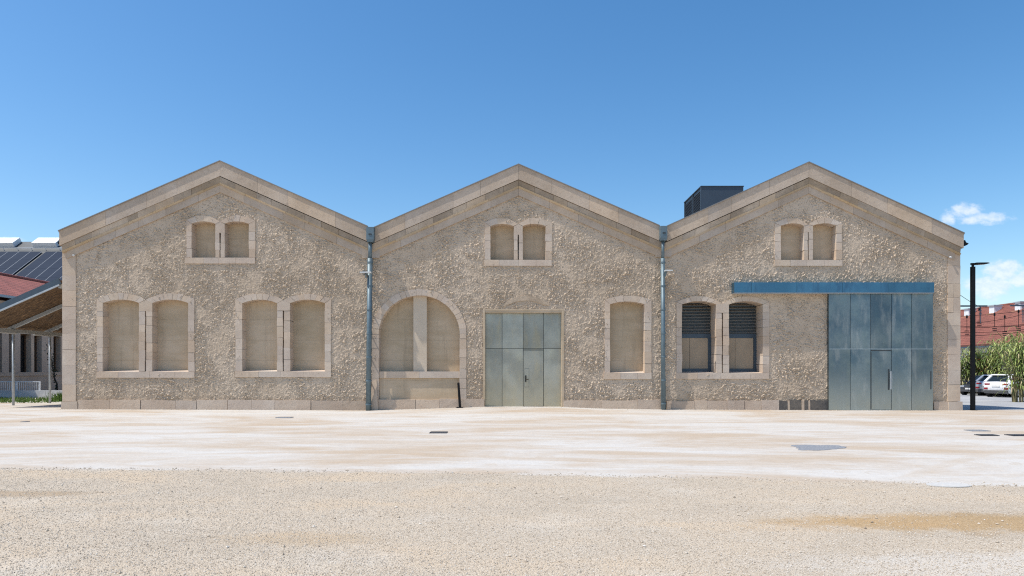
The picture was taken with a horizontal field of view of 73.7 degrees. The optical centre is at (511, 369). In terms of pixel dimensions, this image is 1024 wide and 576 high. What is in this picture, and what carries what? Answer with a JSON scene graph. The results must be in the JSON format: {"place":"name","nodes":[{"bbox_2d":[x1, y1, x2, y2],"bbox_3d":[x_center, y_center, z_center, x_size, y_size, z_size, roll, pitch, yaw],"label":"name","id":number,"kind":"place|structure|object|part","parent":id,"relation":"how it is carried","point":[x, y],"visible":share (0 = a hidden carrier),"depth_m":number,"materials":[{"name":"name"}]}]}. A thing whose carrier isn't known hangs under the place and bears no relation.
{"place":"outdoors","nodes":[
{"label":"outdoors","id":0,"kind":"place"},
{"bbox_2d":[0,238,61,281],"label":"solar barn","id":1,"kind":"structure","parent":0,"point":[39,258],"depth_m":61.78,"materials":[{"name":"glass"}]},
{"bbox_2d":[0,398,1023,575],"bbox_3d":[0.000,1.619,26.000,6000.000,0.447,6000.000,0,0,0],"label":"ground","id":2,"kind":"structure","parent":0,"point":[886,447],"depth_m":9.22,"materials":[{"name":"beige concrete"}]},
{"bbox_2d":[0,381,40,389],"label":"railing","id":3,"kind":"object","parent":2,"relation":"on","point":[16,385],"visible":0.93,"depth_m":38.04,"materials":[{"name":"white metal"}]},
{"bbox_2d":[0,278,61,404],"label":"reed shelter","id":4,"kind":"object","parent":2,"relation":"on","point":[37,311],"visible":0.17,"depth_m":28.64,"materials":[{"name":"brown metal"}]},
{"bbox_2d":[0,272,61,389],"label":"tiled annexe","id":5,"kind":"structure","parent":2,"relation":"on","point":[31,361],"depth_m":42.52,"materials":[{"name":"red ceramic"}]},
{"bbox_2d":[20,334,25,371],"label":"window","id":6,"kind":"structure","parent":5,"relation":"in","point":[22,336],"depth_m":42.09,"materials":[{"name":"black glass"}]},
{"bbox_2d":[34,335,36,371],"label":"window","id":7,"kind":"structure","parent":5,"relation":"in","point":[35,337],"depth_m":43.16,"materials":[{"name":"black glass"}]},
{"bbox_2d":[53,336,55,370],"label":"window","id":8,"kind":"structure","parent":5,"relation":"in","point":[54,338],"depth_m":44.98,"materials":[{"name":"black glass"}]},
{"bbox_2d":[0,390,61,397],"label":"wall","id":9,"kind":"structure","parent":2,"relation":"on","point":[24,393],"depth_m":37.80,"materials":[{"name":"grey concrete"}]},
{"bbox_2d":[0,391,62,402],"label":"grass","id":10,"kind":"structure","parent":2,"relation":"on","point":[57,398],"depth_m":33.10,"materials":[{"name":"green plant"}]},
{"bbox_2d":[44,343,57,389],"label":"climbing vine","id":11,"kind":"object","parent":2,"relation":"on","point":[54,375],"visible":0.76,"depth_m":41.99,"materials":[{"name":"green plant"}]},
{"bbox_2d":[429,431,447,432],"bbox_3d":[-1.792,1.525,16.691,0.422,0.016,0.376,0,0,0],"label":"manhole cover","id":12,"kind":"object","parent":2,"relation":"on","point":[438,432],"visible":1,"depth_m":16.69,"materials":[{"name":"metal"}]},
{"bbox_2d":[456,382,462,407],"bbox_3d":[-1.966,0.947,25.750,0.250,0.961,0.200,0,0,0],"label":"bollard","id":13,"kind":"object","parent":2,"relation":"on","point":[459,396],"visible":0.99,"depth_m":25.71,"materials":[{"name":"black metal"}]},
{"bbox_2d":[57,160,968,410],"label":"stone hall","id":14,"kind":"structure","parent":2,"relation":"on","point":[222,285],"depth_m":26.00,"materials":[{"name":"stone"}]},
{"bbox_2d":[96,293,194,377],"bbox_3d":[-13.940,-1.323,26.224,3.735,3.233,0.532,0,0,0],"label":"window","id":15,"kind":"structure","parent":14,"relation":"in","point":[137,337],"depth_m":26.37,"materials":[{"name":"stone"}]},
{"bbox_2d":[185,215,255,263],"bbox_3d":[-11.103,-4.972,26.224,2.684,1.842,0.532,0,0,0],"label":"window","id":16,"kind":"structure","parent":14,"relation":"in","point":[228,240],"depth_m":26.06,"materials":[{"name":"stone"}]},
{"bbox_2d":[235,294,330,376],"bbox_3d":[-8.707,-1.316,26.224,3.649,3.173,0.532,0,0,0],"label":"window","id":17,"kind":"structure","parent":14,"relation":"in","point":[291,336],"depth_m":26.37,"materials":[{"name":"stone"}]},
{"bbox_2d":[360,271,371,277],"bbox_3d":[-5.475,-3.599,25.710,0.421,0.303,0.460,0,0,0],"label":"floodlight","id":18,"kind":"object","parent":14,"relation":"attached to","point":[364,273],"visible":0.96,"depth_m":25.62,"materials":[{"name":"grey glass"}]},
{"bbox_2d":[372,289,465,399],"bbox_3d":[-3.538,-0.955,26.249,3.610,4.290,0.562,0,0,0],"label":"arched window","id":19,"kind":"structure","parent":14,"relation":"in","point":[419,340],"depth_m":26.15,"materials":[{"name":"stone"}]},
{"bbox_2d":[484,218,551,265],"bbox_3d":[0.241,-4.874,26.224,2.591,1.819,0.532,0,0,0],"label":"window","id":20,"kind":"structure","parent":14,"relation":"in","point":[534,234],"depth_m":26.22,"materials":[{"name":"stone"}]},
{"bbox_2d":[485,313,560,406],"bbox_3d":[0.435,-0.391,26.190,2.931,3.593,0.140,0,0,0],"label":"metal door","id":21,"kind":"structure","parent":14,"relation":"in","point":[523,350],"depth_m":26.20,"materials":[{"name":"grey metal"}]},
{"bbox_2d":[603,295,651,378],"bbox_3d":[4.396,-1.247,26.224,1.829,3.181,0.532,0,0,0],"label":"window","id":22,"kind":"structure","parent":14,"relation":"in","point":[627,338],"depth_m":26.37,"materials":[{"name":"stone"}]},
{"bbox_2d":[684,186,743,217],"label":"roof unit","id":23,"kind":"structure","parent":14,"relation":"on","point":[700,198],"depth_m":36.00,"materials":[{"name":"grey metal"}]},
{"bbox_2d":[676,296,768,378],"bbox_3d":[8.018,-1.243,26.369,3.556,3.158,0.822,0,0,0],"label":"louvred window","id":24,"kind":"structure","parent":14,"relation":"in","point":[729,339],"depth_m":26.63,"materials":[{"name":"stone"}]},
{"bbox_2d":[774,218,841,265],"bbox_3d":[11.277,-4.886,26.224,2.580,1.843,0.532,0,0,0],"label":"window","id":25,"kind":"structure","parent":14,"relation":"in","point":[796,244],"depth_m":26.11,"materials":[{"name":"stone"}]},
{"bbox_2d":[827,293,932,409],"bbox_3d":[13.971,-0.713,25.885,3.950,4.456,0.190,0,0,0],"label":"sliding door","id":26,"kind":"structure","parent":14,"relation":"in","point":[880,346],"depth_m":25.86,"materials":[{"name":"metal"}]},
{"bbox_2d":[69,406,966,410],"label":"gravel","id":27,"kind":"structure","parent":2,"relation":"on","point":[511,406],"depth_m":25.81,"materials":[{"name":"beige gravel"}]},
{"bbox_2d":[791,445,845,450],"bbox_3d":[6.070,1.530,13.485,1.189,0.006,0.992,0,0,0],"label":"cement patch","id":28,"kind":"object","parent":2,"relation":"on","point":[815,447],"visible":1,"depth_m":13.46,"materials":[{"name":"grey concrete"}]},
{"bbox_2d":[926,482,971,487],"bbox_3d":[5.803,1.527,9.073,0.573,0.012,0.354,0,0,0],"label":"manhole cover","id":29,"kind":"object","parent":2,"relation":"on","point":[943,484],"visible":1,"depth_m":9.07,"materials":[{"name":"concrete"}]},
{"bbox_2d":[970,262,988,409],"bbox_3d":[17.803,-1.277,26.030,0.690,5.620,0.260,0,0,0],"label":"street lamp","id":30,"kind":"object","parent":2,"relation":"on","point":[972,337],"visible":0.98,"depth_m":25.97,"materials":[{"name":"black metal"}]},
{"bbox_2d":[974,434,999,435],"bbox_3d":[11.121,1.521,15.992,0.434,0.024,0.246,0,0,0],"label":"drain grate","id":31,"kind":"object","parent":2,"relation":"on","point":[986,435],"visible":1,"depth_m":15.96,"materials":[{"name":"metal"}]},
{"bbox_2d":[960,301,1023,371],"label":"railway shed","id":32,"kind":"structure","parent":2,"relation":"on","point":[1005,309],"depth_m":67.77,"materials":[{"name":"red brick"}]},
{"bbox_2d":[1004,434,1023,435],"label":"drain grate","id":33,"kind":"object","parent":2,"relation":"on","point":[1014,434],"visible":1,"depth_m":15.98,"materials":[{"name":"metal"}]},
{"bbox_2d":[0,466,1023,575],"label":"gravel","id":34,"kind":"structure","parent":0,"point":[462,515],"depth_m":6.55,"materials":[{"name":"beige gravel"}]},
{"bbox_2d":[0,0,1023,309],"label":"sky","id":35,"kind":"structure","parent":0,"point":[372,113],"materials":[{"name":"blue"}]},
{"bbox_2d":[960,393,1023,409],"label":"road","id":36,"kind":"structure","parent":0,"point":[994,402],"depth_m":34.93,"materials":[{"name":"grey asphalt"}]},
{"bbox_2d":[956,305,987,384],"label":"catenary mast","id":37,"kind":"object","parent":36,"relation":"on","point":[980,310],"visible":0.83,"depth_m":47.95,"materials":[{"name":"grey metal"}]},
{"bbox_2d":[958,348,986,393],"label":"reed clump","id":38,"kind":"object","parent":36,"relation":"on","point":[962,368],"visible":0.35,"depth_m":53.11,"materials":[{"name":"plant"}]},
{"bbox_2d":[960,375,985,394],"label":"parked car","id":39,"kind":"object","parent":36,"relation":"on","point":[964,389],"visible":0.23,"depth_m":50.13,"materials":[{"name":"grey paint"}]},
{"bbox_2d":[960,349,992,393],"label":"reed clump","id":40,"kind":"object","parent":36,"relation":"on","point":[967,373],"visible":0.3,"depth_m":53.04,"materials":[{"name":"plant"}]},
{"bbox_2d":[962,339,1008,393],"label":"reed clump","id":41,"kind":"object","parent":36,"relation":"on","point":[983,356],"visible":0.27,"depth_m":52.91,"materials":[{"name":"plant"}]},
{"bbox_2d":[968,339,1011,374],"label":"reed clump","id":42,"kind":"object","parent":36,"relation":"on","point":[985,361],"visible":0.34,"depth_m":52.63,"materials":[{"name":"plant"}]},
{"bbox_2d":[975,375,1009,395],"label":"parked car","id":43,"kind":"object","parent":36,"relation":"on","point":[979,387],"visible":0.32,"depth_m":48.75,"materials":[{"name":"silver metal"}]},
{"bbox_2d":[976,339,1016,374],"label":"reed clump","id":44,"kind":"object","parent":36,"relation":"on","point":[993,365],"visible":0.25,"depth_m":51.95,"materials":[{"name":"plant"}]},
{"bbox_2d":[981,326,1023,401],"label":"reed clump","id":45,"kind":"object","parent":36,"relation":"on","point":[1018,361],"visible":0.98,"depth_m":38.60,"materials":[{"name":"plant"}]},
{"bbox_2d":[984,374,1023,396],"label":"parked car","id":46,"kind":"object","parent":36,"relation":"on","point":[992,385],"visible":0.52,"depth_m":46.23,"materials":[{"name":"white paint"}]},
{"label":"window","id":47,"kind":"part","parent":46,"relation":"part of","materials":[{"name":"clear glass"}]},
{"bbox_2d":[993,331,1023,373],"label":"reed clump","id":48,"kind":"object","parent":36,"relation":"on","point":[997,345],"visible":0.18,"depth_m":50.47,"materials":[{"name":"plant"}]},
{"bbox_2d":[1010,305,1023,322],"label":"catenary mast","id":49,"kind":"object","parent":36,"relation":"on","point":[1022,310],"visible":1,"depth_m":47.96,"materials":[{"name":"grey metal"}]},
{"bbox_2d":[960,295,1023,335],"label":"overhead wires","id":50,"kind":"object","parent":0,"point":[1018,311],"visible":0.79,"depth_m":49.01,"materials":[{"name":"black metal"}]}
]}

